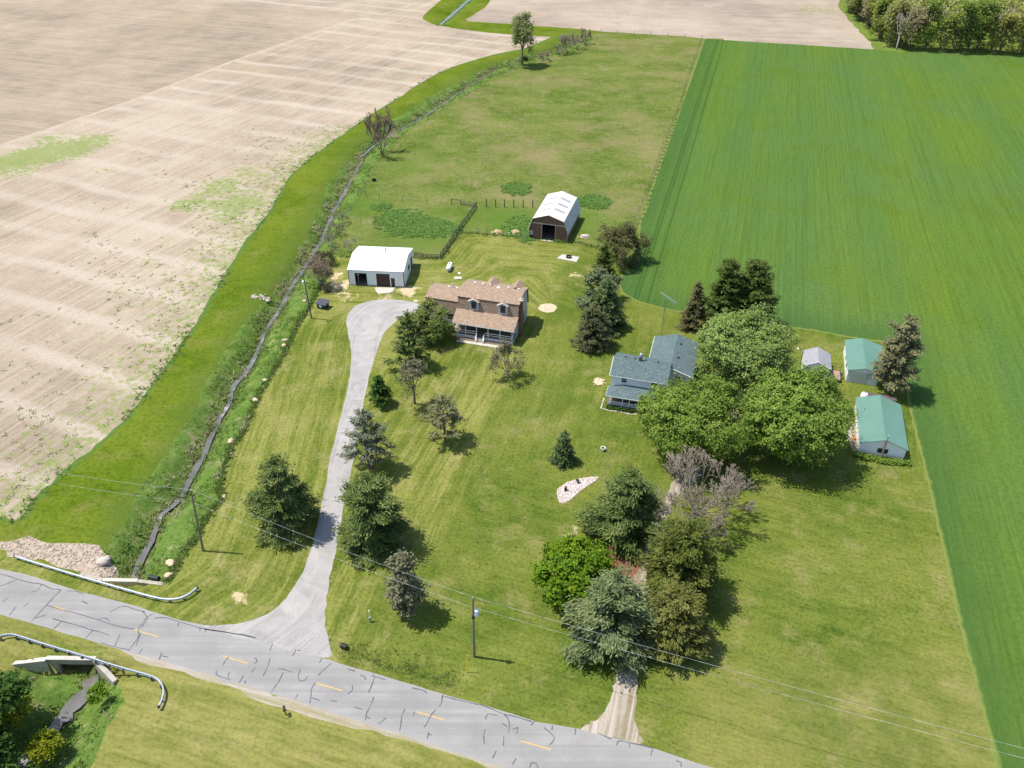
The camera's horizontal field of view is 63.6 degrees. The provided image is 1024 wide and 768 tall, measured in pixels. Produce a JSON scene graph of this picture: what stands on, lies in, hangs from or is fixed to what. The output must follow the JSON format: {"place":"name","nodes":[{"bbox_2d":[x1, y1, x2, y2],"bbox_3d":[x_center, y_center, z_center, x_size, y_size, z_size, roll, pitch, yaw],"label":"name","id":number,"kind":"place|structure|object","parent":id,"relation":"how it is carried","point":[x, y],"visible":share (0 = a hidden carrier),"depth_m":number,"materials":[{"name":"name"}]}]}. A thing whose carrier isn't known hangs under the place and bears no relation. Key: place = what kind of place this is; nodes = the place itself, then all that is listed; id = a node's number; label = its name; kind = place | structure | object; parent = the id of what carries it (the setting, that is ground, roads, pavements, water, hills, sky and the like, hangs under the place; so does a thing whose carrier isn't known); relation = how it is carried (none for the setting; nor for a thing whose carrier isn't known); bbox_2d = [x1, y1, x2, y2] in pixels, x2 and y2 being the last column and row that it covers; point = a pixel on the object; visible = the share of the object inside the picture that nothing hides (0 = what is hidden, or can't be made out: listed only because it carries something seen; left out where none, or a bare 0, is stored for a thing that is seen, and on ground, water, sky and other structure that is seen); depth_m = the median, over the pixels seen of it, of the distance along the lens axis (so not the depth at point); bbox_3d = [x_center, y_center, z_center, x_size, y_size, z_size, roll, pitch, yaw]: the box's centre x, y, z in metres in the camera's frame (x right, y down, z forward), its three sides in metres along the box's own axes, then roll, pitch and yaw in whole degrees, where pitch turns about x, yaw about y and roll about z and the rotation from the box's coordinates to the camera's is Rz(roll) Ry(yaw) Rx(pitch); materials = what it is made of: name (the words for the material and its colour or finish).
{"place":"outdoors","nodes":[
{"label":"outdoors","id":0,"kind":"place"},
{"bbox_2d":[0,536,117,577],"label":"rubble slope","id":1,"kind":"structure","parent":0,"point":[80,566],"depth_m":116.22,"materials":[{"name":"beige stone"}]},
{"bbox_2d":[0,537,117,577],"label":"rubble","id":2,"kind":"object","parent":1,"relation":"on","point":[52,551],"visible":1,"depth_m":116.44,"materials":[{"name":"stone"}]},
{"bbox_2d":[96,555,111,565],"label":"boulder","id":3,"kind":"object","parent":1,"relation":"on","point":[103,561],"visible":1,"depth_m":114.67,"materials":[{"name":"stone"}]},
{"bbox_2d":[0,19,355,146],"bbox_3d":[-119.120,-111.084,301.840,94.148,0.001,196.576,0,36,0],"label":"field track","id":4,"kind":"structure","parent":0,"point":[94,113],"depth_m":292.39,"materials":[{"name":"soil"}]},
{"bbox_2d":[0,0,361,143],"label":"stubble field","id":5,"kind":"structure","parent":0,"point":[62,61],"depth_m":341.41,"materials":[{"name":"soil"}]},
{"bbox_2d":[17,0,549,767],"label":"creek water","id":6,"kind":"structure","parent":0,"point":[77,700],"depth_m":131.17,"materials":[{"name":"grey liquid"}]},
{"bbox_2d":[0,0,592,767],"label":"creek bank","id":7,"kind":"structure","parent":0,"point":[48,692],"depth_m":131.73,"materials":[{"name":"green plant"}]},
{"bbox_2d":[0,689,34,733],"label":"bush","id":8,"kind":"object","parent":7,"relation":"on","point":[10,719],"visible":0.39,"depth_m":92.64,"materials":[{"name":"green plant"}]},
{"bbox_2d":[0,669,36,753],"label":"dark tree","id":9,"kind":"object","parent":7,"relation":"on","point":[11,690],"visible":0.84,"depth_m":91.47,"materials":[{"name":"green plant"}]},
{"bbox_2d":[0,729,38,767],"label":"dark tree","id":10,"kind":"object","parent":7,"relation":"on","point":[9,745],"visible":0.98,"depth_m":88.97,"materials":[{"name":"green plant"}]},
{"bbox_2d":[21,725,65,767],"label":"yellow bush","id":11,"kind":"object","parent":7,"relation":"on","point":[43,744],"visible":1,"depth_m":90.77,"materials":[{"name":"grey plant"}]},
{"bbox_2d":[84,681,112,706],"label":"green bush","id":12,"kind":"object","parent":7,"relation":"on","point":[97,687],"visible":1,"depth_m":97.23,"materials":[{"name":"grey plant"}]},
{"bbox_2d":[80,572,162,586],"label":"culvert wall","id":13,"kind":"structure","parent":7,"relation":"on","point":[126,582],"depth_m":112.44,"materials":[{"name":"beige concrete"}]},
{"bbox_2d":[126,86,468,579],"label":"creek reeds","id":14,"kind":"object","parent":7,"relation":"on","point":[177,490],"visible":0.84,"depth_m":141.39,"materials":[{"name":"green plant"}]},
{"bbox_2d":[313,249,336,261],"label":"dark bush","id":15,"kind":"object","parent":7,"relation":"on","point":[325,253],"visible":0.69,"depth_m":184.93,"materials":[{"name":"green plant"}]},
{"bbox_2d":[507,11,536,65],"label":"poplar tree","id":16,"kind":"object","parent":7,"relation":"on","point":[523,33],"visible":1,"depth_m":309.73,"materials":[{"name":"green plant"}]},
{"bbox_2d":[199,299,418,657],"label":"driveway","id":17,"kind":"structure","parent":0,"point":[294,620],"depth_m":119.08,"materials":[{"name":"grey asphalt"}]},
{"bbox_2d":[0,0,621,572],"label":"grass strip","id":18,"kind":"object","parent":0,"point":[124,458],"depth_m":158.46,"materials":[{"name":"green plant"}]},
{"bbox_2d":[0,66,687,691],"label":"margin weeds","id":19,"kind":"object","parent":18,"relation":"on","point":[258,394],"visible":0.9,"depth_m":142.04,"materials":[{"name":"green plant"}]},
{"bbox_2d":[121,650,504,767],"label":"gravel shoulder","id":20,"kind":"object","parent":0,"point":[290,704],"visible":1,"depth_m":97.27},
{"bbox_2d":[0,569,711,767],"bbox_3d":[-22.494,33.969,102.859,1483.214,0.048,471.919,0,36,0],"label":"road","id":21,"kind":"structure","parent":0,"point":[461,727],"depth_m":99.48,"materials":[{"name":"grey asphalt"}]},
{"bbox_2d":[54,606,550,749],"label":"road marking","id":22,"kind":"object","parent":21,"relation":"on","point":[334,688],"visible":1,"depth_m":99.33,"materials":[{"name":"yellow paint"}]},
{"bbox_2d":[0,573,681,767],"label":"crack sealant","id":23,"kind":"object","parent":21,"relation":"on","point":[139,634],"visible":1,"depth_m":101.20,"materials":[{"name":"black asphalt"}]},
{"bbox_2d":[347,246,412,286],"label":"machine barn","id":24,"kind":"structure","parent":0,"point":[380,266],"depth_m":178.45,"materials":[{"name":"white metal"}]},
{"bbox_2d":[376,274,390,286],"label":"garage door","id":25,"kind":"structure","parent":24,"relation":"in","point":[382,279],"depth_m":177.71,"materials":[{"name":"brown wood"}]},
{"bbox_2d":[0,0,870,520],"bbox_3d":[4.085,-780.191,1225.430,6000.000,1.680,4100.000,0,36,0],"label":"plowed field","id":26,"kind":"structure","parent":0,"point":[62,188],"depth_m":214.09,"materials":[{"name":"soil"}]},
{"bbox_2d":[0,126,351,516],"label":"field weeds","id":27,"kind":"object","parent":26,"relation":"on","point":[20,408],"visible":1,"depth_m":170.71,"materials":[{"name":"green plant"}]},
{"bbox_2d":[0,233,996,767],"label":"lawn","id":28,"kind":"structure","parent":0,"point":[836,583],"depth_m":112.97,"materials":[{"name":"green plant"}]},
{"bbox_2d":[12,656,117,685],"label":"culvert","id":29,"kind":"object","parent":28,"relation":"on","point":[57,663],"visible":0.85,"depth_m":102.27,"materials":[{"name":"concrete"}]},
{"bbox_2d":[43,646,106,657],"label":"verge","id":30,"kind":"structure","parent":28,"relation":"on","point":[98,651],"depth_m":103.30,"materials":[{"name":"green plant"}]},
{"bbox_2d":[0,633,164,708],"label":"guardrail","id":31,"kind":"object","parent":28,"relation":"on","point":[95,662],"visible":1,"depth_m":101.61,"materials":[{"name":"metal"}]},
{"bbox_2d":[13,555,198,601],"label":"guardrail","id":32,"kind":"object","parent":28,"relation":"on","point":[155,597],"visible":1,"depth_m":111.07,"materials":[{"name":"metal"}]},
{"bbox_2d":[190,489,203,551],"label":"utility pole","id":33,"kind":"object","parent":28,"relation":"on","point":[199,533],"visible":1,"depth_m":113.81,"materials":[{"name":"brown wood"}]},
{"bbox_2d":[240,451,327,549],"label":"pine tree","id":34,"kind":"object","parent":28,"relation":"on","point":[289,495],"visible":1,"depth_m":115.91,"materials":[{"name":"green plant"}]},
{"bbox_2d":[305,254,336,292],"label":"bare bush","id":35,"kind":"object","parent":28,"relation":"on","point":[316,266],"visible":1,"depth_m":175.33,"materials":[{"name":"brown plant"}]},
{"bbox_2d":[335,406,395,468],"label":"pine tree","id":36,"kind":"object","parent":28,"relation":"on","point":[363,436],"visible":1,"depth_m":126.27,"materials":[{"name":"green plant"}]},
{"bbox_2d":[332,470,416,570],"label":"pine tree","id":37,"kind":"object","parent":28,"relation":"on","point":[380,508],"visible":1,"depth_m":113.60,"materials":[{"name":"green plant"}]},
{"bbox_2d":[366,374,393,406],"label":"young tree","id":38,"kind":"object","parent":28,"relation":"on","point":[378,387],"visible":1,"depth_m":142.18,"materials":[{"name":"green plant"}]},
{"bbox_2d":[381,547,430,619],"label":"leafy tree","id":39,"kind":"object","parent":28,"relation":"on","point":[402,594],"visible":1,"depth_m":103.76,"materials":[{"name":"green plant"}]},
{"bbox_2d":[382,309,433,365],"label":"pine tree","id":40,"kind":"object","parent":28,"relation":"on","point":[403,349],"visible":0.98,"depth_m":150.43,"materials":[{"name":"green plant"}]},
{"bbox_2d":[395,357,430,403],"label":"young tree","id":41,"kind":"object","parent":28,"relation":"on","point":[413,364],"visible":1,"depth_m":140.28,"materials":[{"name":"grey plant"}]},
{"bbox_2d":[402,296,457,344],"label":"leafy tree","id":42,"kind":"object","parent":28,"relation":"on","point":[437,328],"visible":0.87,"depth_m":157.45,"materials":[{"name":"green plant"}]},
{"bbox_2d":[416,393,468,440],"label":"young tree","id":43,"kind":"object","parent":28,"relation":"on","point":[440,423],"visible":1,"depth_m":132.95,"materials":[{"name":"green plant"}]},
{"bbox_2d":[418,276,528,343],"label":"brown roof house","id":44,"kind":"structure","parent":28,"relation":"on","point":[493,308],"depth_m":161.30,"materials":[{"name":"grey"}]},
{"bbox_2d":[472,597,478,657],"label":"utility pole","id":45,"kind":"object","parent":28,"relation":"on","point":[476,611],"visible":1,"depth_m":98.69,"materials":[{"name":"brown wood"}]},
{"bbox_2d":[4,473,1017,756],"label":"power line","id":46,"kind":"object","parent":45,"relation":"attached to","point":[522,621],"visible":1,"depth_m":95.19,"materials":[{"name":"metal"}]},
{"bbox_2d":[4,463,1020,747],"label":"power line","id":47,"kind":"object","parent":45,"relation":"attached to","point":[578,627],"visible":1,"depth_m":93.78,"materials":[{"name":"metal"}]},
{"bbox_2d":[485,337,527,378],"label":"young tree","id":48,"kind":"object","parent":28,"relation":"on","point":[507,346],"visible":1,"depth_m":148.49,"materials":[{"name":"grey plant"}]},
{"bbox_2d":[538,303,556,312],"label":"bare earth","id":49,"kind":"structure","parent":28,"relation":"on","point":[547,307],"depth_m":171.69,"materials":[{"name":"soil"}]},
{"bbox_2d":[546,430,579,471],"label":"spruce tree","id":50,"kind":"object","parent":28,"relation":"on","point":[563,452],"visible":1,"depth_m":130.68,"materials":[{"name":"green plant"}]},
{"bbox_2d":[530,531,622,610],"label":"maple tree","id":51,"kind":"object","parent":28,"relation":"on","point":[567,579],"visible":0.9,"depth_m":104.78,"materials":[{"name":"green plant"}]},
{"bbox_2d":[557,476,597,502],"bbox_3d":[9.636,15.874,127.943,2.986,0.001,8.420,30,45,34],"label":"pebble bed","id":52,"kind":"object","parent":28,"relation":"on","point":[572,491],"visible":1,"depth_m":127.03,"materials":[{"name":"stone"}]},
{"bbox_2d":[573,287,602,316],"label":"tree","id":53,"kind":"object","parent":28,"relation":"on","point":[582,302],"visible":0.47,"depth_m":164.26,"materials":[{"name":"green plant"}]},
{"bbox_2d":[566,304,616,352],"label":"spruce tree","id":54,"kind":"object","parent":28,"relation":"on","point":[593,331],"visible":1,"depth_m":156.63,"materials":[{"name":"green plant"}]},
{"bbox_2d":[581,265,623,301],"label":"tree","id":55,"kind":"object","parent":28,"relation":"on","point":[599,273],"visible":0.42,"depth_m":170.65,"materials":[{"name":"green plant"}]},
{"bbox_2d":[588,240,616,277],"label":"spruce tree","id":56,"kind":"object","parent":28,"relation":"on","point":[603,259],"visible":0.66,"depth_m":179.23,"materials":[{"name":"green plant"}]},
{"bbox_2d":[578,277,629,337],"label":"spruce tree","id":57,"kind":"object","parent":28,"relation":"on","point":[607,298],"visible":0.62,"depth_m":161.22,"materials":[{"name":"green plant"}]},
{"bbox_2d":[557,561,661,679],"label":"pine tree","id":58,"kind":"object","parent":28,"relation":"on","point":[607,602],"visible":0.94,"depth_m":99.32,"materials":[{"name":"green plant"}]},
{"bbox_2d":[572,463,672,562],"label":"pine tree","id":59,"kind":"object","parent":28,"relation":"on","point":[627,498],"visible":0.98,"depth_m":115.20,"materials":[{"name":"green plant"}]},
{"bbox_2d":[608,545,643,578],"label":"mulch bed","id":60,"kind":"object","parent":28,"relation":"on","point":[619,561],"visible":0.31,"depth_m":115.36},
{"bbox_2d":[635,391,657,427],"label":"maple tree","id":61,"kind":"object","parent":28,"relation":"on","point":[643,400],"visible":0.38,"depth_m":136.24,"materials":[{"name":"green plant"}]},
{"bbox_2d":[605,334,698,410],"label":"white farmhouse","id":62,"kind":"object","parent":28,"relation":"on","point":[633,377],"visible":0.85,"depth_m":143.99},
{"bbox_2d":[637,573,720,665],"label":"cedar tree","id":63,"kind":"object","parent":28,"relation":"on","point":[680,629],"visible":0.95,"depth_m":99.71,"materials":[{"name":"green plant"}]},
{"bbox_2d":[631,514,730,607],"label":"cedar tree","id":64,"kind":"object","parent":28,"relation":"on","point":[682,553],"visible":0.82,"depth_m":104.99,"materials":[{"name":"green plant"}]},
{"bbox_2d":[638,485,732,544],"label":"bare tree","id":65,"kind":"object","parent":28,"relation":"on","point":[674,500],"visible":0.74,"depth_m":115.47,"materials":[{"name":"grey plant"}]},
{"bbox_2d":[676,277,707,334],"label":"spruce tree","id":66,"kind":"object","parent":28,"relation":"on","point":[695,303],"visible":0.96,"depth_m":162.70,"materials":[{"name":"green plant"}]},
{"bbox_2d":[640,372,761,469],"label":"maple tree","id":67,"kind":"object","parent":28,"relation":"on","point":[681,415],"visible":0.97,"depth_m":126.20,"materials":[{"name":"green plant"}]},
{"bbox_2d":[662,443,760,520],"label":"bare tree","id":68,"kind":"object","parent":28,"relation":"on","point":[678,460],"visible":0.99,"depth_m":119.19,"materials":[{"name":"grey plant"}]},
{"bbox_2d":[695,257,755,331],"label":"spruce tree","id":69,"kind":"object","parent":28,"relation":"on","point":[728,284],"visible":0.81,"depth_m":159.96,"materials":[{"name":"green plant"}]},
{"bbox_2d":[691,301,805,385],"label":"maple tree","id":70,"kind":"object","parent":28,"relation":"on","point":[720,344],"visible":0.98,"depth_m":140.33,"materials":[{"name":"green plant"}]},
{"bbox_2d":[727,255,781,332],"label":"spruce tree","id":71,"kind":"object","parent":28,"relation":"on","point":[756,279],"visible":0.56,"depth_m":159.39,"materials":[{"name":"green plant"}]},
{"bbox_2d":[731,361,864,467],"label":"maple tree","id":72,"kind":"object","parent":28,"relation":"on","point":[781,397],"visible":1,"depth_m":125.54,"materials":[{"name":"green plant"}]},
{"bbox_2d":[801,347,831,374],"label":"shed","id":73,"kind":"structure","parent":28,"relation":"on","point":[815,356],"depth_m":151.63,"materials":[{"name":"white metal"}]},
{"bbox_2d":[854,395,908,458],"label":"green roof workshop","id":74,"kind":"structure","parent":28,"relation":"on","point":[880,430],"depth_m":135.72,"materials":[{"name":"white"}]},
{"bbox_2d":[851,448,913,466],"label":"hosta border","id":75,"kind":"object","parent":28,"relation":"on","point":[878,459],"visible":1,"depth_m":132.60,"materials":[{"name":"green plant"}]},
{"bbox_2d":[868,313,925,392],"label":"pine tree","id":76,"kind":"object","parent":28,"relation":"on","point":[895,362],"visible":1,"depth_m":142.25,"materials":[{"name":"green plant"}]},
{"bbox_2d":[333,32,722,262],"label":"pasture","id":77,"kind":"structure","parent":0,"point":[595,115],"depth_m":248.63,"materials":[{"name":"green plant"}]},
{"bbox_2d":[363,106,395,153],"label":"bare tree","id":78,"kind":"object","parent":77,"relation":"on","point":[376,125],"visible":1,"depth_m":237.06,"materials":[{"name":"brown plant"}]},
{"bbox_2d":[440,202,476,255],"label":"fence","id":79,"kind":"object","parent":77,"relation":"on","point":[459,227],"visible":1,"depth_m":200.09,"materials":[{"name":"brown wood"}]},
{"bbox_2d":[370,181,614,244],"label":"nettle patches","id":80,"kind":"object","parent":77,"relation":"on","point":[399,220],"visible":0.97,"depth_m":204.90,"materials":[{"name":"green plant"}]},
{"bbox_2d":[528,191,580,242],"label":"gambrel barn","id":81,"kind":"structure","parent":77,"relation":"on","point":[556,215],"depth_m":197.16,"materials":[{"name":"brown metal"}]},
{"bbox_2d":[557,31,576,52],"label":"grey bush","id":82,"kind":"object","parent":77,"relation":"on","point":[563,39],"visible":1,"depth_m":330.71,"materials":[{"name":"grey plant"}]},
{"bbox_2d":[594,217,652,270],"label":"tree","id":83,"kind":"object","parent":77,"relation":"on","point":[621,238],"visible":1,"depth_m":184.16,"materials":[{"name":"green plant"}]},
{"bbox_2d":[467,0,872,48],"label":"field","id":84,"kind":"structure","parent":0,"point":[827,23],"depth_m":384.86,"materials":[{"name":"soil"}]},
{"bbox_2d":[577,384,857,743],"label":"gravel lane","id":85,"kind":"structure","parent":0,"point":[616,719],"depth_m":98.10,"materials":[{"name":"beige gravel"}]},
{"bbox_2d":[619,39,1023,767],"bbox_3d":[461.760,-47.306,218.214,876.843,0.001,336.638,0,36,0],"label":"crop field","id":86,"kind":"structure","parent":0,"point":[863,193],"depth_m":200.61,"materials":[{"name":"green plant"}]},
{"bbox_2d":[843,338,887,385],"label":"green roof shed","id":87,"kind":"structure","parent":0,"point":[859,354],"depth_m":151.36,"materials":[{"name":"white paint"}]},
{"bbox_2d":[838,0,1023,55],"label":"woodland floor","id":88,"kind":"structure","parent":0,"point":[1009,48],"depth_m":347.89,"materials":[{"name":"green plant"}]},
{"bbox_2d":[866,0,896,38],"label":"woodland tree","id":89,"kind":"object","parent":88,"relation":"on","point":[881,5],"visible":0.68,"depth_m":348.47,"materials":[{"name":"green plant"}]},
{"bbox_2d":[882,0,914,47],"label":"woodland tree","id":90,"kind":"object","parent":88,"relation":"on","point":[903,9],"visible":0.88,"depth_m":338.39,"materials":[{"name":"green plant"}]},
{"bbox_2d":[890,15,916,48],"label":"woodland tree","id":91,"kind":"object","parent":88,"relation":"on","point":[905,34],"visible":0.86,"depth_m":337.15,"materials":[{"name":"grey plant"}]},
{"bbox_2d":[895,12,911,49],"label":"dead tree","id":92,"kind":"object","parent":88,"relation":"on","point":[902,28],"visible":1,"depth_m":334.52,"materials":[{"name":"grey wood"}]},
{"bbox_2d":[906,4,931,48],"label":"woodland tree","id":93,"kind":"object","parent":88,"relation":"on","point":[915,17],"visible":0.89,"depth_m":333.95,"materials":[{"name":"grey plant"}]},
{"bbox_2d":[913,0,948,49],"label":"woodland tree","id":94,"kind":"object","parent":88,"relation":"on","point":[929,27],"visible":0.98,"depth_m":333.69,"materials":[{"name":"green plant"}]},
{"bbox_2d":[936,18,958,52],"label":"woodland tree","id":95,"kind":"object","parent":88,"relation":"on","point":[945,35],"visible":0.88,"depth_m":334.50,"materials":[{"name":"green plant"}]},
{"bbox_2d":[897,0,1023,46],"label":"woodland","id":96,"kind":"object","parent":88,"relation":"on","point":[1009,6],"depth_m":347.17,"materials":[{"name":"green plant"}]},
{"bbox_2d":[943,0,981,51],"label":"woodland tree","id":97,"kind":"object","parent":88,"relation":"on","point":[972,12],"visible":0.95,"depth_m":329.36,"materials":[{"name":"green plant"}]},
{"bbox_2d":[955,0,995,50],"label":"woodland tree","id":98,"kind":"object","parent":88,"relation":"on","point":[983,7],"visible":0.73,"depth_m":330.70,"materials":[{"name":"green plant"}]},
{"bbox_2d":[964,0,1004,50],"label":"woodland tree","id":99,"kind":"object","parent":88,"relation":"on","point":[995,9],"visible":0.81,"depth_m":329.65,"materials":[{"name":"green plant"}]},
{"bbox_2d":[986,14,1008,54],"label":"woodland tree","id":100,"kind":"object","parent":88,"relation":"on","point":[997,30],"visible":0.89,"depth_m":331.67,"materials":[{"name":"green plant"}]},
{"bbox_2d":[984,10,1023,53],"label":"woodland tree","id":101,"kind":"object","parent":88,"relation":"on","point":[1012,21],"visible":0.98,"depth_m":328.90,"materials":[{"name":"green plant"}]},
{"bbox_2d":[1015,5,1023,52],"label":"woodland tree","id":102,"kind":"object","parent":88,"relation":"on","point":[1022,36],"visible":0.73,"depth_m":331.78,"materials":[{"name":"green plant"}]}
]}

